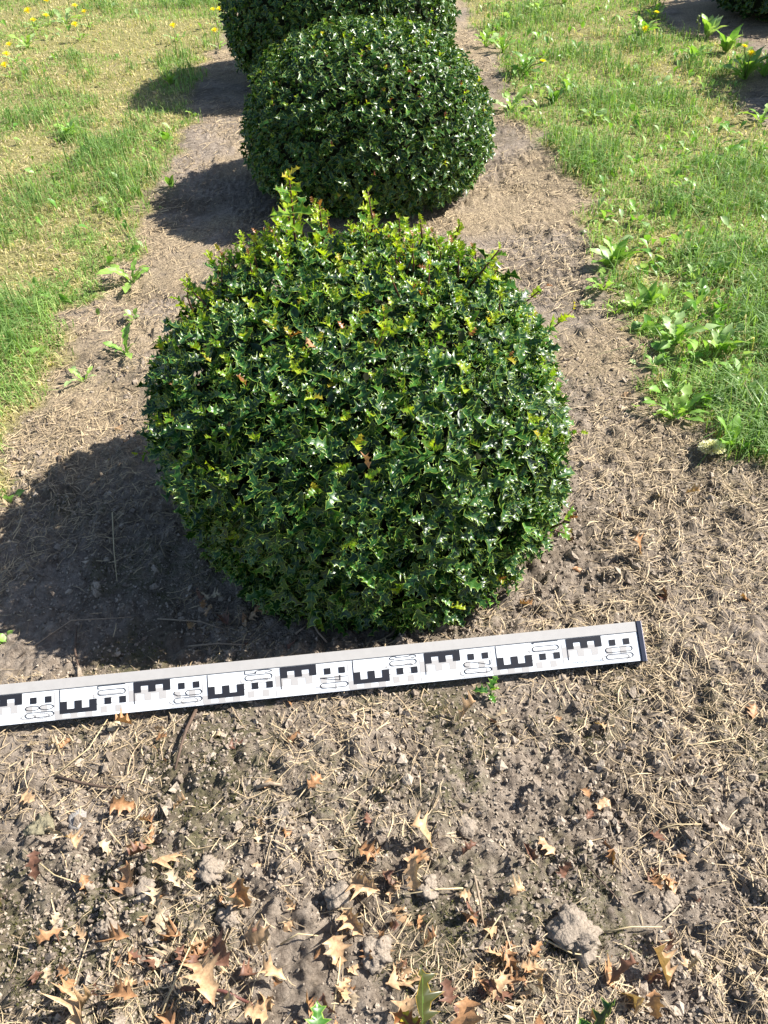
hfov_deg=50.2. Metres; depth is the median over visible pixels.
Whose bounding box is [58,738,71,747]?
dry leaf
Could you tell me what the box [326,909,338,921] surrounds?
soil clod
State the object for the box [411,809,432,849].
dry leaf
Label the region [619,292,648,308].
dock plant
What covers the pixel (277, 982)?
dry leaf
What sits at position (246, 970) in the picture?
dry leaf
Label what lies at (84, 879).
dry leaf
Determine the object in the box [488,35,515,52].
dandelion plant
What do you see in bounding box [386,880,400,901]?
dry leaf
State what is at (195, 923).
dry leaf
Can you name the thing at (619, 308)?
dock plant
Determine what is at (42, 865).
straw stalk
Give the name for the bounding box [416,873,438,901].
soil clod
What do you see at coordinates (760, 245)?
dock plant
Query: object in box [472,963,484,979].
dry leaf
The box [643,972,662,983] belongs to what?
dry leaf
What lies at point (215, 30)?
dandelion
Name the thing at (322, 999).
dry leaf
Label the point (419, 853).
dry leaf
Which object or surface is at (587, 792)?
dry leaf
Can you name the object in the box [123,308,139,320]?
weed
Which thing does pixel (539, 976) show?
dry leaf
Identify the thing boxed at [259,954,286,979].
dry leaf
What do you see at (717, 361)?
dandelion plant
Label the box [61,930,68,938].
dry leaf
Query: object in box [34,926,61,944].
dry leaf
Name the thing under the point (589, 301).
weed
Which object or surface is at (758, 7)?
holly bush
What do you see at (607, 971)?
dry leaf
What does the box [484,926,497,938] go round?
dry leaf
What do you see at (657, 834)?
dry leaf
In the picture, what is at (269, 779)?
dry leaf
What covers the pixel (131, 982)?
dry leaf
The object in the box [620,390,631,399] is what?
dry leaf
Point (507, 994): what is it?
dry leaf
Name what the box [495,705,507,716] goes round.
dry leaf
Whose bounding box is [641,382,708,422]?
dandelion plant
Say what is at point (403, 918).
dry leaf
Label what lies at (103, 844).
dry leaf
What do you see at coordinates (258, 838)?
dry leaf
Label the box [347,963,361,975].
dry leaf
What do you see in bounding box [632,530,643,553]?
dry leaf
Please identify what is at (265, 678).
levelling staff
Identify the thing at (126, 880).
dry leaf
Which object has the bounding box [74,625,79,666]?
twig
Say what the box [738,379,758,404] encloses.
dock plant
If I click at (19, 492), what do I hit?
weed
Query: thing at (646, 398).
weed
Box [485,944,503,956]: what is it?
dry leaf
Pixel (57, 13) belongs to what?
dandelion plant
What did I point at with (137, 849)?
dry leaf
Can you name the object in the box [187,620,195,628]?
dry leaf
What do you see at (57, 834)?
dry leaf
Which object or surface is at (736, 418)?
dock plant
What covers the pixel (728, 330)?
dock plant
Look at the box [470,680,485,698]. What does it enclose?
dry leaf
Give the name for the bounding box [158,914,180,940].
dry leaf
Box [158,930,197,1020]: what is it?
straw stalk
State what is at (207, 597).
dry leaf
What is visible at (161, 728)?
dry leaf
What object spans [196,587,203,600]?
dry leaf
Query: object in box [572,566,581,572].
dry leaf
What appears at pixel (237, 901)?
dry leaf
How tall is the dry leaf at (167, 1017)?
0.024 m
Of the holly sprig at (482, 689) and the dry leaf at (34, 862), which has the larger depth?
the holly sprig at (482, 689)
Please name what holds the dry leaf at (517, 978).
on the ground at (490, 232)
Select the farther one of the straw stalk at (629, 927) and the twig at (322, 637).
the twig at (322, 637)
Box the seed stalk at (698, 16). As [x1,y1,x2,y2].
[696,15,700,34]
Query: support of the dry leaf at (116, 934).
on the ground at (490, 232)
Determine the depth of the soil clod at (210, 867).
0.94 m
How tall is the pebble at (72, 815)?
0.010 m
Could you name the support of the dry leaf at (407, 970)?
on the ground at (490, 232)
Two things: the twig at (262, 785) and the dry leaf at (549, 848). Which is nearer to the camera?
the dry leaf at (549, 848)
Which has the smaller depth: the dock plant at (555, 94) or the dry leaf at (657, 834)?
the dry leaf at (657, 834)
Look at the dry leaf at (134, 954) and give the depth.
0.88 m
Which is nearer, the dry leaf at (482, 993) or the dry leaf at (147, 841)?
the dry leaf at (482, 993)
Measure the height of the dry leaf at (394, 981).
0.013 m
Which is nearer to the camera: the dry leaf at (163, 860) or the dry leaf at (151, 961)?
the dry leaf at (151, 961)
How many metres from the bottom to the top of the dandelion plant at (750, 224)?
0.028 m
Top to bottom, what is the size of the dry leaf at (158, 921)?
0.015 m
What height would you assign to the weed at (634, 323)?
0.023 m
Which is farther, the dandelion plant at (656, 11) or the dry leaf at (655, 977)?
the dandelion plant at (656, 11)
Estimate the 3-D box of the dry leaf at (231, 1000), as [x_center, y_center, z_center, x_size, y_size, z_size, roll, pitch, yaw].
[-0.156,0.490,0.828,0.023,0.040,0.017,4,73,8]
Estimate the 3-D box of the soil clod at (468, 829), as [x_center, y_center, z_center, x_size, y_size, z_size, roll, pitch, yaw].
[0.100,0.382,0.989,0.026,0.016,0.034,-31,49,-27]
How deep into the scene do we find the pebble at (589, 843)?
0.96 m
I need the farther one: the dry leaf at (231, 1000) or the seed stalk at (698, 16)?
the seed stalk at (698, 16)
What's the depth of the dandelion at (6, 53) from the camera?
3.76 m
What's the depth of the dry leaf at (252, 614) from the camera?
1.24 m
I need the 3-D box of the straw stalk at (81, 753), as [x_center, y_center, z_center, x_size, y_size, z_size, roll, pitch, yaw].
[-0.395,0.312,1.082,0.013,0.007,0.094,22,48,25]
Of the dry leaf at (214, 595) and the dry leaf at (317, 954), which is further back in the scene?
the dry leaf at (214, 595)
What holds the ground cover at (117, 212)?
on the ground at (490, 232)
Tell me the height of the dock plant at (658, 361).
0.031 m
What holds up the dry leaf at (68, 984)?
on the ground at (490, 232)
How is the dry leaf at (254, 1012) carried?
on the ground at (490, 232)
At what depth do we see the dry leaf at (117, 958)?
0.88 m
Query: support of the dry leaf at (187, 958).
on the dry leaf at (180, 951)
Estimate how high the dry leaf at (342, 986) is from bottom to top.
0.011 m
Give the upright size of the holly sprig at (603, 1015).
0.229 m
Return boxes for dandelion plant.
[8,33,41,47]
[51,7,82,23]
[64,366,96,386]
[96,258,149,292]
[103,323,133,358]
[473,27,498,46]
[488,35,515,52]
[495,86,533,112]
[500,50,545,73]
[524,0,548,13]
[554,74,580,90]
[585,267,626,293]
[627,16,661,35]
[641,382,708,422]
[644,2,669,19]
[644,311,722,349]
[704,358,731,370]
[721,44,767,79]
[738,103,767,122]
[739,220,755,232]
[740,53,767,76]
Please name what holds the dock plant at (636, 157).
on the ground at (490, 232)
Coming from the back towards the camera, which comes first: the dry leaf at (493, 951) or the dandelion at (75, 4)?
the dandelion at (75, 4)
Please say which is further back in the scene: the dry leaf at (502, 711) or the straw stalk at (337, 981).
the dry leaf at (502, 711)
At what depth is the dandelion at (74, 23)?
4.13 m
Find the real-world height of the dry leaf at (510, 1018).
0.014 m
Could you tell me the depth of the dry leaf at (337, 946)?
0.87 m
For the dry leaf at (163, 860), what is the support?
on the ground at (490, 232)
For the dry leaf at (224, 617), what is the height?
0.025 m
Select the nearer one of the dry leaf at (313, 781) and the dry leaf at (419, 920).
the dry leaf at (419, 920)
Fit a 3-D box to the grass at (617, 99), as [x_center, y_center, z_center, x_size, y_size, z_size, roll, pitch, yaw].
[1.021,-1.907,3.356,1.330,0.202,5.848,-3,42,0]
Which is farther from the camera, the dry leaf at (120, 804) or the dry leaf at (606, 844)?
the dry leaf at (120, 804)
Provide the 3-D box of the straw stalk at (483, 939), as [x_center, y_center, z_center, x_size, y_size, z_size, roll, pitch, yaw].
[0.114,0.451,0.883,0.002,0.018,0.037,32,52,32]
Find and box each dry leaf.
[19,788,34,803]
[24,850,41,880]
[27,738,39,745]
[27,971,43,985]
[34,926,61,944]
[41,967,53,986]
[41,982,91,1023]
[45,824,62,838]
[48,732,58,747]
[50,912,60,925]
[56,963,68,976]
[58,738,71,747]
[58,977,75,995]
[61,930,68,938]
[63,827,84,848]
[75,925,85,938]
[79,874,94,893]
[91,983,98,995]
[95,919,129,941]
[98,838,111,855]
[101,974,137,1000]
[108,794,137,816]
[110,860,133,896]
[114,955,121,967]
[115,709,132,724]
[122,976,137,985]
[125,841,138,848]
[126,840,152,856]
[127,951,136,964]
[129,947,141,959]
[138,915,146,924]
[139,810,154,821]
[141,886,161,908]
[142,834,152,844]
[142,954,155,971]
[148,944,173,967]
[149,823,154,841]
[152,851,185,868]
[152,906,171,932]
[153,725,163,731]
[155,1000,175,1023]
[156,730,166,739]
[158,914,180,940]
[164,867,180,887]
[173,791,185,808]
[174,944,189,965]
[181,945,220,1006]
[182,953,193,963]
[183,936,203,956]
[184,953,199,972]
[186,868,198,879]
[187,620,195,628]
[189,911,205,930]
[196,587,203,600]
[197,936,212,954]
[198,599,205,607]
[199,996,218,1004]
[201,592,209,599]
[203,604,211,615]
[203,925,230,967]
[209,588,220,597]
[216,607,228,624]
[217,895,222,902]
[222,989,238,1009]
[226,878,251,907]
[229,738,242,748]
[230,896,244,907]
[239,955,257,975]
[243,996,272,1016]
[243,1001,267,1022]
[244,917,270,953]
[249,610,256,619]
[252,862,261,866]
[253,834,264,842]
[257,976,282,1001]
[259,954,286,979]
[264,778,273,787]
[282,828,291,837]
[282,919,295,931]
[284,898,295,909]
[287,729,300,741]
[305,337,316,348]
[306,993,318,1018]
[307,771,323,788]
[314,948,320,958]
[318,993,336,1013]
[323,934,352,967]
[335,978,351,992]
[336,908,363,935]
[338,985,350,1001]
[345,869,379,900]
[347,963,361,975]
[349,993,359,1008]
[357,840,380,861]
[359,949,372,959]
[361,452,370,467]
[364,811,372,823]
[375,930,383,940]
[382,870,398,890]
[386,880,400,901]
[386,968,420,989]
[389,918,399,931]
[389,996,416,1023]
[392,904,404,911]
[392,911,413,926]
[393,959,405,973]
[398,965,412,980]
[403,854,420,895]
[410,847,428,863]
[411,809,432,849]
[417,914,425,928]
[420,853,428,861]
[422,925,436,948]
[438,977,457,1004]
[440,695,449,714]
[450,996,483,1023]
[453,1006,459,1015]
[458,689,475,721]
[458,889,471,901]
[461,839,476,854]
[461,911,482,926]
[466,900,480,915]
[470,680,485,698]
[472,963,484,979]
[473,894,482,904]
[475,985,486,998]
[478,979,495,996]
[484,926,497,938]
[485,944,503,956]
[485,976,504,1004]
[492,971,512,1002]
[492,991,513,1000]
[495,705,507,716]
[501,941,516,960]
[502,1000,533,1023]
[504,949,520,972]
[508,970,527,992]
[509,873,525,896]
[518,989,531,999]
[520,598,532,604]
[520,954,539,970]
[523,842,538,861]
[530,941,542,957]
[530,966,546,994]
[534,1013,543,1023]
[537,836,555,854]
[556,861,572,877]
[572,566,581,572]
[582,787,591,797]
[586,809,595,819]
[589,1007,606,1023]
[595,720,606,728]
[596,797,610,810]
[601,838,610,852]
[605,848,615,864]
[605,956,617,989]
[608,951,638,984]
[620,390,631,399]
[620,992,644,1014]
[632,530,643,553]
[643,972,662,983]
[645,989,664,1019]
[647,868,658,881]
[648,967,660,980]
[649,874,663,889]
[650,868,677,885]
[651,829,666,840]
[653,942,677,989]
[657,931,676,951]
[658,587,667,601]
[664,872,676,892]
[672,851,688,863]
[680,955,689,969]
[684,483,699,493]
[687,953,699,969]
[693,961,699,972]
[745,703,757,718]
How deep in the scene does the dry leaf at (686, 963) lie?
0.86 m
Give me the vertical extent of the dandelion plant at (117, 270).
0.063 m
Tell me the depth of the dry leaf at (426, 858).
0.95 m
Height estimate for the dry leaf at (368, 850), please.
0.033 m
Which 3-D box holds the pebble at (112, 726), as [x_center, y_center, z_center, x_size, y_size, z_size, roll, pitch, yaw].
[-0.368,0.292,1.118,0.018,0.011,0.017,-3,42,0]
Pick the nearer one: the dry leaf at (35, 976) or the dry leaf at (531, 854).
the dry leaf at (35, 976)
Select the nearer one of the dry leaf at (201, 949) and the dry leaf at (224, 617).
the dry leaf at (201, 949)
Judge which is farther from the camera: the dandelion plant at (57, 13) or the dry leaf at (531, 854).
the dandelion plant at (57, 13)
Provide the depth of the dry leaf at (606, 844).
0.96 m
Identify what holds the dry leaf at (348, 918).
on the ground at (490, 232)
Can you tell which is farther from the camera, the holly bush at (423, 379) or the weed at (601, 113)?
the weed at (601, 113)
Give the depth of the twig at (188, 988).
0.84 m
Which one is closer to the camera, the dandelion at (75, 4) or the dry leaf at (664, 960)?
the dry leaf at (664, 960)
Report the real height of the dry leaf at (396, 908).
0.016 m
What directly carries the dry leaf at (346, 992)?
on the ground at (490, 232)
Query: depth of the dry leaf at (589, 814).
0.98 m
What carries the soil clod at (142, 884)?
on the ground at (490, 232)
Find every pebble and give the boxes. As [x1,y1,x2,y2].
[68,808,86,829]
[107,720,120,731]
[587,840,592,847]
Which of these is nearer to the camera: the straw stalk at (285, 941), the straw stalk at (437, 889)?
the straw stalk at (285, 941)
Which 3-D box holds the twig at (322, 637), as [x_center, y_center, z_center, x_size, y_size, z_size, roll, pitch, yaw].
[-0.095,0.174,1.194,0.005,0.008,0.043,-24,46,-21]
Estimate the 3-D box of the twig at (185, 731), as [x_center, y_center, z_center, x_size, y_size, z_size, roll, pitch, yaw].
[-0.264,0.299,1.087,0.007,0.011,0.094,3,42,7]
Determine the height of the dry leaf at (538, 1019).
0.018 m
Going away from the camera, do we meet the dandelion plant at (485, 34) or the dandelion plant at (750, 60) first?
the dandelion plant at (750, 60)
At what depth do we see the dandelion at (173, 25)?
4.08 m
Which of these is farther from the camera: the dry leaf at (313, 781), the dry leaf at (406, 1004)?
the dry leaf at (313, 781)
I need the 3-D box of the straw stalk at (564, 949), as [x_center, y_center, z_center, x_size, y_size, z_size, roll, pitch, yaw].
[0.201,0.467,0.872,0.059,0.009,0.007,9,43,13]
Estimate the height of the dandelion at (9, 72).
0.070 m
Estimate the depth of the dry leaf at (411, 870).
0.92 m
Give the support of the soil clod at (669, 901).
on the ground at (490, 232)
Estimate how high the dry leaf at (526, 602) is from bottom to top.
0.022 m
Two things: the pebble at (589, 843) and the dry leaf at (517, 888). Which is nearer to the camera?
the dry leaf at (517, 888)
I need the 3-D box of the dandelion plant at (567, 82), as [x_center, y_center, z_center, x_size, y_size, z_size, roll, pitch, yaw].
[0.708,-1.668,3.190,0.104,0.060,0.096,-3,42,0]
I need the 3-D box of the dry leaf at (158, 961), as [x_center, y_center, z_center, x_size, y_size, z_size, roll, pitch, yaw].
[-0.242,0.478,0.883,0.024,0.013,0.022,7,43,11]
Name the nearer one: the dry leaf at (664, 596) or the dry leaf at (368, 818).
the dry leaf at (368, 818)
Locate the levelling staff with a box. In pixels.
[0,621,646,725]
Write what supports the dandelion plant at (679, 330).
on the ground at (490, 232)
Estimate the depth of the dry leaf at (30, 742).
1.09 m
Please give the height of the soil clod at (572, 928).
0.025 m
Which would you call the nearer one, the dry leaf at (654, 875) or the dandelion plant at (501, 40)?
the dry leaf at (654, 875)
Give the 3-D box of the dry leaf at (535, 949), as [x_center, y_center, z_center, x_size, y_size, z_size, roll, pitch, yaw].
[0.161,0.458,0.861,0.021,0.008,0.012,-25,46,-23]
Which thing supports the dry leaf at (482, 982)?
on the dry leaf at (507, 994)
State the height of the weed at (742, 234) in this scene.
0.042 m
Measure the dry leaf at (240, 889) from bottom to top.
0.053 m
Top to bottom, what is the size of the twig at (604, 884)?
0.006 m
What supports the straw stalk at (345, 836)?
on the ground at (490, 232)
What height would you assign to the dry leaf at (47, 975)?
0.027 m
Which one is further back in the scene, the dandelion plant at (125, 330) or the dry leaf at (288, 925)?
the dandelion plant at (125, 330)
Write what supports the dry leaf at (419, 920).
on the ground at (490, 232)
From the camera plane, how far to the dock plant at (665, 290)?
1.93 m
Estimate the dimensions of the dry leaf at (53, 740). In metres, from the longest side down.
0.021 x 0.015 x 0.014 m
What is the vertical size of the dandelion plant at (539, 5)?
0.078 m
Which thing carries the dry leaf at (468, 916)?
on the ground at (490, 232)
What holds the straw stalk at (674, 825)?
on the ground at (490, 232)
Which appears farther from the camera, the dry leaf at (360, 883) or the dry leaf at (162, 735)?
the dry leaf at (162, 735)
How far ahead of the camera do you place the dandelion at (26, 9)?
4.40 m
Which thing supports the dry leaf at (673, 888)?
on the ground at (490, 232)
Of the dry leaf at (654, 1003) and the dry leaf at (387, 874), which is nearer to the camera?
the dry leaf at (654, 1003)
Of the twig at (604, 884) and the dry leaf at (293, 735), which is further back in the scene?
the dry leaf at (293, 735)
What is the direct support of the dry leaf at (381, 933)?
on the dry leaf
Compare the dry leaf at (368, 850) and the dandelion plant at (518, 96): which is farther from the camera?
the dandelion plant at (518, 96)
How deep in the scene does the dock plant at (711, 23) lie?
3.70 m
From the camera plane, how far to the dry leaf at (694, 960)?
0.85 m
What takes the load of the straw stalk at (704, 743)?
on the ground at (490, 232)
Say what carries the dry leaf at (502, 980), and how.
on the ground at (490, 232)
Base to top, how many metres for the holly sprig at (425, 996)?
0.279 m
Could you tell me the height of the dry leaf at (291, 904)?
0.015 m
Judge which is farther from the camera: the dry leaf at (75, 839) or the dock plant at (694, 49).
the dock plant at (694, 49)
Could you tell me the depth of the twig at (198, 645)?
1.20 m
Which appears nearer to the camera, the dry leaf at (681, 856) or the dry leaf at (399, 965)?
the dry leaf at (399, 965)
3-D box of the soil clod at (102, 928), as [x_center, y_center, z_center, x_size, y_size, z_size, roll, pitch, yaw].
[-0.307,0.463,0.911,0.032,0.028,0.030,-31,49,-27]
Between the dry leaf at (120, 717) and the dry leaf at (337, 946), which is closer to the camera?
the dry leaf at (337, 946)
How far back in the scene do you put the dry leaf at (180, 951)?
0.88 m
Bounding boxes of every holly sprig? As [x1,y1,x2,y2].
[305,1001,331,1023]
[392,964,445,1023]
[473,676,498,702]
[578,998,614,1023]
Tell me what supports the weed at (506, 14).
on the ground at (490, 232)
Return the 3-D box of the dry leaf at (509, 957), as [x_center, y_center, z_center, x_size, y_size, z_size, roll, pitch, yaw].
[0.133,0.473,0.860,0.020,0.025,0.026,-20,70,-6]
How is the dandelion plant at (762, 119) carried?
on the ground at (490, 232)
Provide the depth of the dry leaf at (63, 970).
0.87 m
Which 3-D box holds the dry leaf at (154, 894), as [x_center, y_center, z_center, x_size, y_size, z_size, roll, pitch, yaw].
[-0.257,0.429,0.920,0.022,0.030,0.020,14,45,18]
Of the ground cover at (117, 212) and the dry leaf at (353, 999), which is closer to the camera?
the dry leaf at (353, 999)
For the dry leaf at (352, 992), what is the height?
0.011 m
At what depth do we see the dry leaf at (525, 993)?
0.84 m
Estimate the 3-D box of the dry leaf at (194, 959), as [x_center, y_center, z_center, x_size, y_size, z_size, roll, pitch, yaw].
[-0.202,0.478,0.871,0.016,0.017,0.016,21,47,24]
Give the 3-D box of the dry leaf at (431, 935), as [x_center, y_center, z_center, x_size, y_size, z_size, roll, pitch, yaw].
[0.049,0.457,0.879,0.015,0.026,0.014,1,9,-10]
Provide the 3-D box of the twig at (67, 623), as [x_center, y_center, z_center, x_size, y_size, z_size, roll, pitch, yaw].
[-0.471,0.177,1.247,0.168,0.009,0.033,-18,44,-16]
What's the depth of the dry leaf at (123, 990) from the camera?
0.84 m
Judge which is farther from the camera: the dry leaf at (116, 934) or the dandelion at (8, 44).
the dandelion at (8, 44)
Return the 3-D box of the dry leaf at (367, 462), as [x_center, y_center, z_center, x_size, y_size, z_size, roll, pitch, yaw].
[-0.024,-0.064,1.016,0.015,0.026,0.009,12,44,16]
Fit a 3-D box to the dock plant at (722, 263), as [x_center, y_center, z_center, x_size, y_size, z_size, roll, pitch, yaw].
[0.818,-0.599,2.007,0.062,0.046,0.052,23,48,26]
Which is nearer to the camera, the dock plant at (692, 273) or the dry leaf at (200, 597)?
the dry leaf at (200, 597)
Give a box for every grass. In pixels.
[0,0,224,506]
[462,0,767,472]
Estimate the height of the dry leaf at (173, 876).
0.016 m
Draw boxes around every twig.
[19,617,131,656]
[56,775,119,787]
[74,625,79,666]
[157,618,224,629]
[174,708,197,769]
[180,986,252,1005]
[188,643,243,647]
[256,781,281,789]
[314,623,326,642]
[473,875,483,925]
[586,864,625,908]
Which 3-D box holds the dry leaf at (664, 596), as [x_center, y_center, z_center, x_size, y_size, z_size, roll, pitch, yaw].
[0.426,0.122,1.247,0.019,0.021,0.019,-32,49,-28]
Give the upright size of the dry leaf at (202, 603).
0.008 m
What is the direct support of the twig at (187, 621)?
on the ground at (490, 232)
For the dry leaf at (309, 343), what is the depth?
1.03 m
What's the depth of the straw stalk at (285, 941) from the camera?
0.88 m
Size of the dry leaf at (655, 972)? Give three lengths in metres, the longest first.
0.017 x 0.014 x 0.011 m
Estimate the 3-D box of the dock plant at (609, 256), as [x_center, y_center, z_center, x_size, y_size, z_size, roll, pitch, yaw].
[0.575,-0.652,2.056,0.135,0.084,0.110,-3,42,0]
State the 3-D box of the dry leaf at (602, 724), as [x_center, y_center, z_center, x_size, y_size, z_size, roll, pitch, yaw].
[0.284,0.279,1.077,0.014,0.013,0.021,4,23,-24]
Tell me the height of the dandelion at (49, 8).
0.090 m
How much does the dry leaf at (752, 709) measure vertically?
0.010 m
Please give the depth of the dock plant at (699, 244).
2.10 m
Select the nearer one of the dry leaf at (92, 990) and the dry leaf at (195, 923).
the dry leaf at (92, 990)
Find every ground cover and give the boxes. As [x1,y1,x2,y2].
[0,3,213,356]
[473,0,767,457]
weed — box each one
[0,630,13,643]
[2,489,25,506]
[53,117,77,139]
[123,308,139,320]
[158,131,172,142]
[501,11,522,21]
[579,108,606,119]
[580,299,594,307]
[629,359,653,368]
[631,321,639,328]
[632,396,655,406]
[720,233,749,251]
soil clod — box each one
[22,812,54,836]
[89,916,120,939]
[135,876,155,904]
[194,854,225,885]
[214,905,241,931]
[322,879,350,910]
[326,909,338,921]
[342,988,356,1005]
[360,934,392,975]
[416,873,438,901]
[456,813,477,839]
[544,902,603,968]
[657,889,679,913]
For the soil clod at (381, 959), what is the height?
0.026 m
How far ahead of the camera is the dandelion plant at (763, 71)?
3.25 m
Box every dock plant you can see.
[161,72,178,83]
[164,174,178,187]
[544,84,565,103]
[590,236,645,267]
[606,301,629,313]
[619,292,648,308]
[626,151,643,162]
[638,280,662,306]
[645,353,674,374]
[651,282,678,302]
[681,43,711,60]
[686,239,706,250]
[686,263,707,280]
[700,13,728,37]
[704,255,731,275]
[706,323,751,351]
[714,24,742,52]
[716,413,743,449]
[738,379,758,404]
[741,271,760,288]
[750,243,767,259]
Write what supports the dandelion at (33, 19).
on the ground at (490, 232)
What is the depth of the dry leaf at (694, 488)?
1.41 m
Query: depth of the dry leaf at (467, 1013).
0.80 m
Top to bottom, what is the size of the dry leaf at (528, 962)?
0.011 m
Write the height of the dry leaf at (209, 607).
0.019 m
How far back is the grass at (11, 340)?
2.75 m
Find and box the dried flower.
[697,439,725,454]
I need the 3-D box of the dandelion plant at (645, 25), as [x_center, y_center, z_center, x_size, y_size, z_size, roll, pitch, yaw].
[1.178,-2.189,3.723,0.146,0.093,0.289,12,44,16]
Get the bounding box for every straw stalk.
[22,849,78,883]
[54,719,107,775]
[112,512,116,579]
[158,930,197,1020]
[280,933,317,944]
[325,834,363,849]
[332,931,342,1013]
[404,887,462,894]
[478,914,500,946]
[545,939,599,956]
[604,926,662,932]
[645,824,700,833]
[680,738,735,746]
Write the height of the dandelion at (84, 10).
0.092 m
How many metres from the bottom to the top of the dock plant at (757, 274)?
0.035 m
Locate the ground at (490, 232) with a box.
[0,0,767,1023]
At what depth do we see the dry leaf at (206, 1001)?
0.83 m
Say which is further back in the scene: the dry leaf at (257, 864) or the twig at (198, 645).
the twig at (198, 645)
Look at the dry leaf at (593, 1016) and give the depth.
0.83 m
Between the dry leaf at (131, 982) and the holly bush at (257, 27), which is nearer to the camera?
the dry leaf at (131, 982)
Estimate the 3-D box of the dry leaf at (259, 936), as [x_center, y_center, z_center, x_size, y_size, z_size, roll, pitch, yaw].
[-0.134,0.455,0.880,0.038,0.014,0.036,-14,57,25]
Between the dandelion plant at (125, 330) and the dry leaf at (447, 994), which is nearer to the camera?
the dry leaf at (447, 994)
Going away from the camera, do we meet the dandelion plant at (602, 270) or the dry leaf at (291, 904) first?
the dry leaf at (291, 904)
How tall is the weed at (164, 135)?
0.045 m
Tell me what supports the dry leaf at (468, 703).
on the ground at (490, 232)
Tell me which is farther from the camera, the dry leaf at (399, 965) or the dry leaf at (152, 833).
the dry leaf at (152, 833)
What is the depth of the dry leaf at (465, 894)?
0.91 m
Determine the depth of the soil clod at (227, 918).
0.90 m
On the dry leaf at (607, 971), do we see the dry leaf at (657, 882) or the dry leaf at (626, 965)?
the dry leaf at (626, 965)
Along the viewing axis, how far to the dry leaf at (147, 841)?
0.98 m
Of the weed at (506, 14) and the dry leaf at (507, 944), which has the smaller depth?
the dry leaf at (507, 944)
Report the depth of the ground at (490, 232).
1.24 m
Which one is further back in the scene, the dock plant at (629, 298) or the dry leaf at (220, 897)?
the dock plant at (629, 298)
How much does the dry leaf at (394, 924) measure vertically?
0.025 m
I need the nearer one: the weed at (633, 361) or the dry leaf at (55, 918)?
the dry leaf at (55, 918)
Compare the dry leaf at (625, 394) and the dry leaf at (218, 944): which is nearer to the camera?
the dry leaf at (218, 944)
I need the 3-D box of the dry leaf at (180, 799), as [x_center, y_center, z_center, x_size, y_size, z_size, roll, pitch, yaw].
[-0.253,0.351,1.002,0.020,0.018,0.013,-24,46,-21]
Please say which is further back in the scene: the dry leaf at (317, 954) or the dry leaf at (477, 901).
the dry leaf at (477, 901)
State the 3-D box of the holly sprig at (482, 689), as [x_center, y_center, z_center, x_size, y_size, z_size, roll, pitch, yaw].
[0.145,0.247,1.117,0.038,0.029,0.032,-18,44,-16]
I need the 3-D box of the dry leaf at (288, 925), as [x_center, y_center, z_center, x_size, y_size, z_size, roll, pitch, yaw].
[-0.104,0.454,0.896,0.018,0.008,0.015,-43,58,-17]
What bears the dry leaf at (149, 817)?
on the ground at (490, 232)
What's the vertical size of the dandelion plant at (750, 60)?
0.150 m
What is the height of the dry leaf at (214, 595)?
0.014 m
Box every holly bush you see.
[131,166,588,639]
[217,0,461,85]
[238,12,497,220]
[711,0,767,20]
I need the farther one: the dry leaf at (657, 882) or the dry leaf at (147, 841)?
the dry leaf at (147, 841)
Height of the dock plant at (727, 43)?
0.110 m
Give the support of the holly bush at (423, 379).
on the ground at (490, 232)
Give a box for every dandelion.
[0,51,17,68]
[0,61,16,77]
[1,41,24,62]
[22,7,41,26]
[25,18,42,30]
[38,13,59,24]
[39,0,53,16]
[65,21,88,40]
[68,3,88,20]
[77,9,98,28]
[162,23,183,41]
[205,7,220,26]
[207,27,225,49]
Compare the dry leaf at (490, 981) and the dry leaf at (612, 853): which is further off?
the dry leaf at (612, 853)
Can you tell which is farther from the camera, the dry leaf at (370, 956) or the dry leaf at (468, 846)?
the dry leaf at (468, 846)
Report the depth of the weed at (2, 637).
1.24 m
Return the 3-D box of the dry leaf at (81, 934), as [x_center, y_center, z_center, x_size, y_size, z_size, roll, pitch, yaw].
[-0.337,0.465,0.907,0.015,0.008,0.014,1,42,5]
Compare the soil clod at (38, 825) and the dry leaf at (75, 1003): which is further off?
the soil clod at (38, 825)
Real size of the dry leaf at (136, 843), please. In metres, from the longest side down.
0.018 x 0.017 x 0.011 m
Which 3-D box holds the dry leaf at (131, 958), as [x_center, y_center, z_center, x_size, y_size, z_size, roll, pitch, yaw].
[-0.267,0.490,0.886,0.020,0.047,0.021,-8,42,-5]
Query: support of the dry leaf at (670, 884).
on the ground at (490, 232)
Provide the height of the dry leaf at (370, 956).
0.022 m
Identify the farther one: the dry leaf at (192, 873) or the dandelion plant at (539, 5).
the dandelion plant at (539, 5)
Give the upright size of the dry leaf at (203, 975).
0.031 m
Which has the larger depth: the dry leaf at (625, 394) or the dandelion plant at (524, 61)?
the dandelion plant at (524, 61)
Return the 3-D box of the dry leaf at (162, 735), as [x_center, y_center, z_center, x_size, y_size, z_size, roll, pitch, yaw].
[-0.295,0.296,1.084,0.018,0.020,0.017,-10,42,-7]

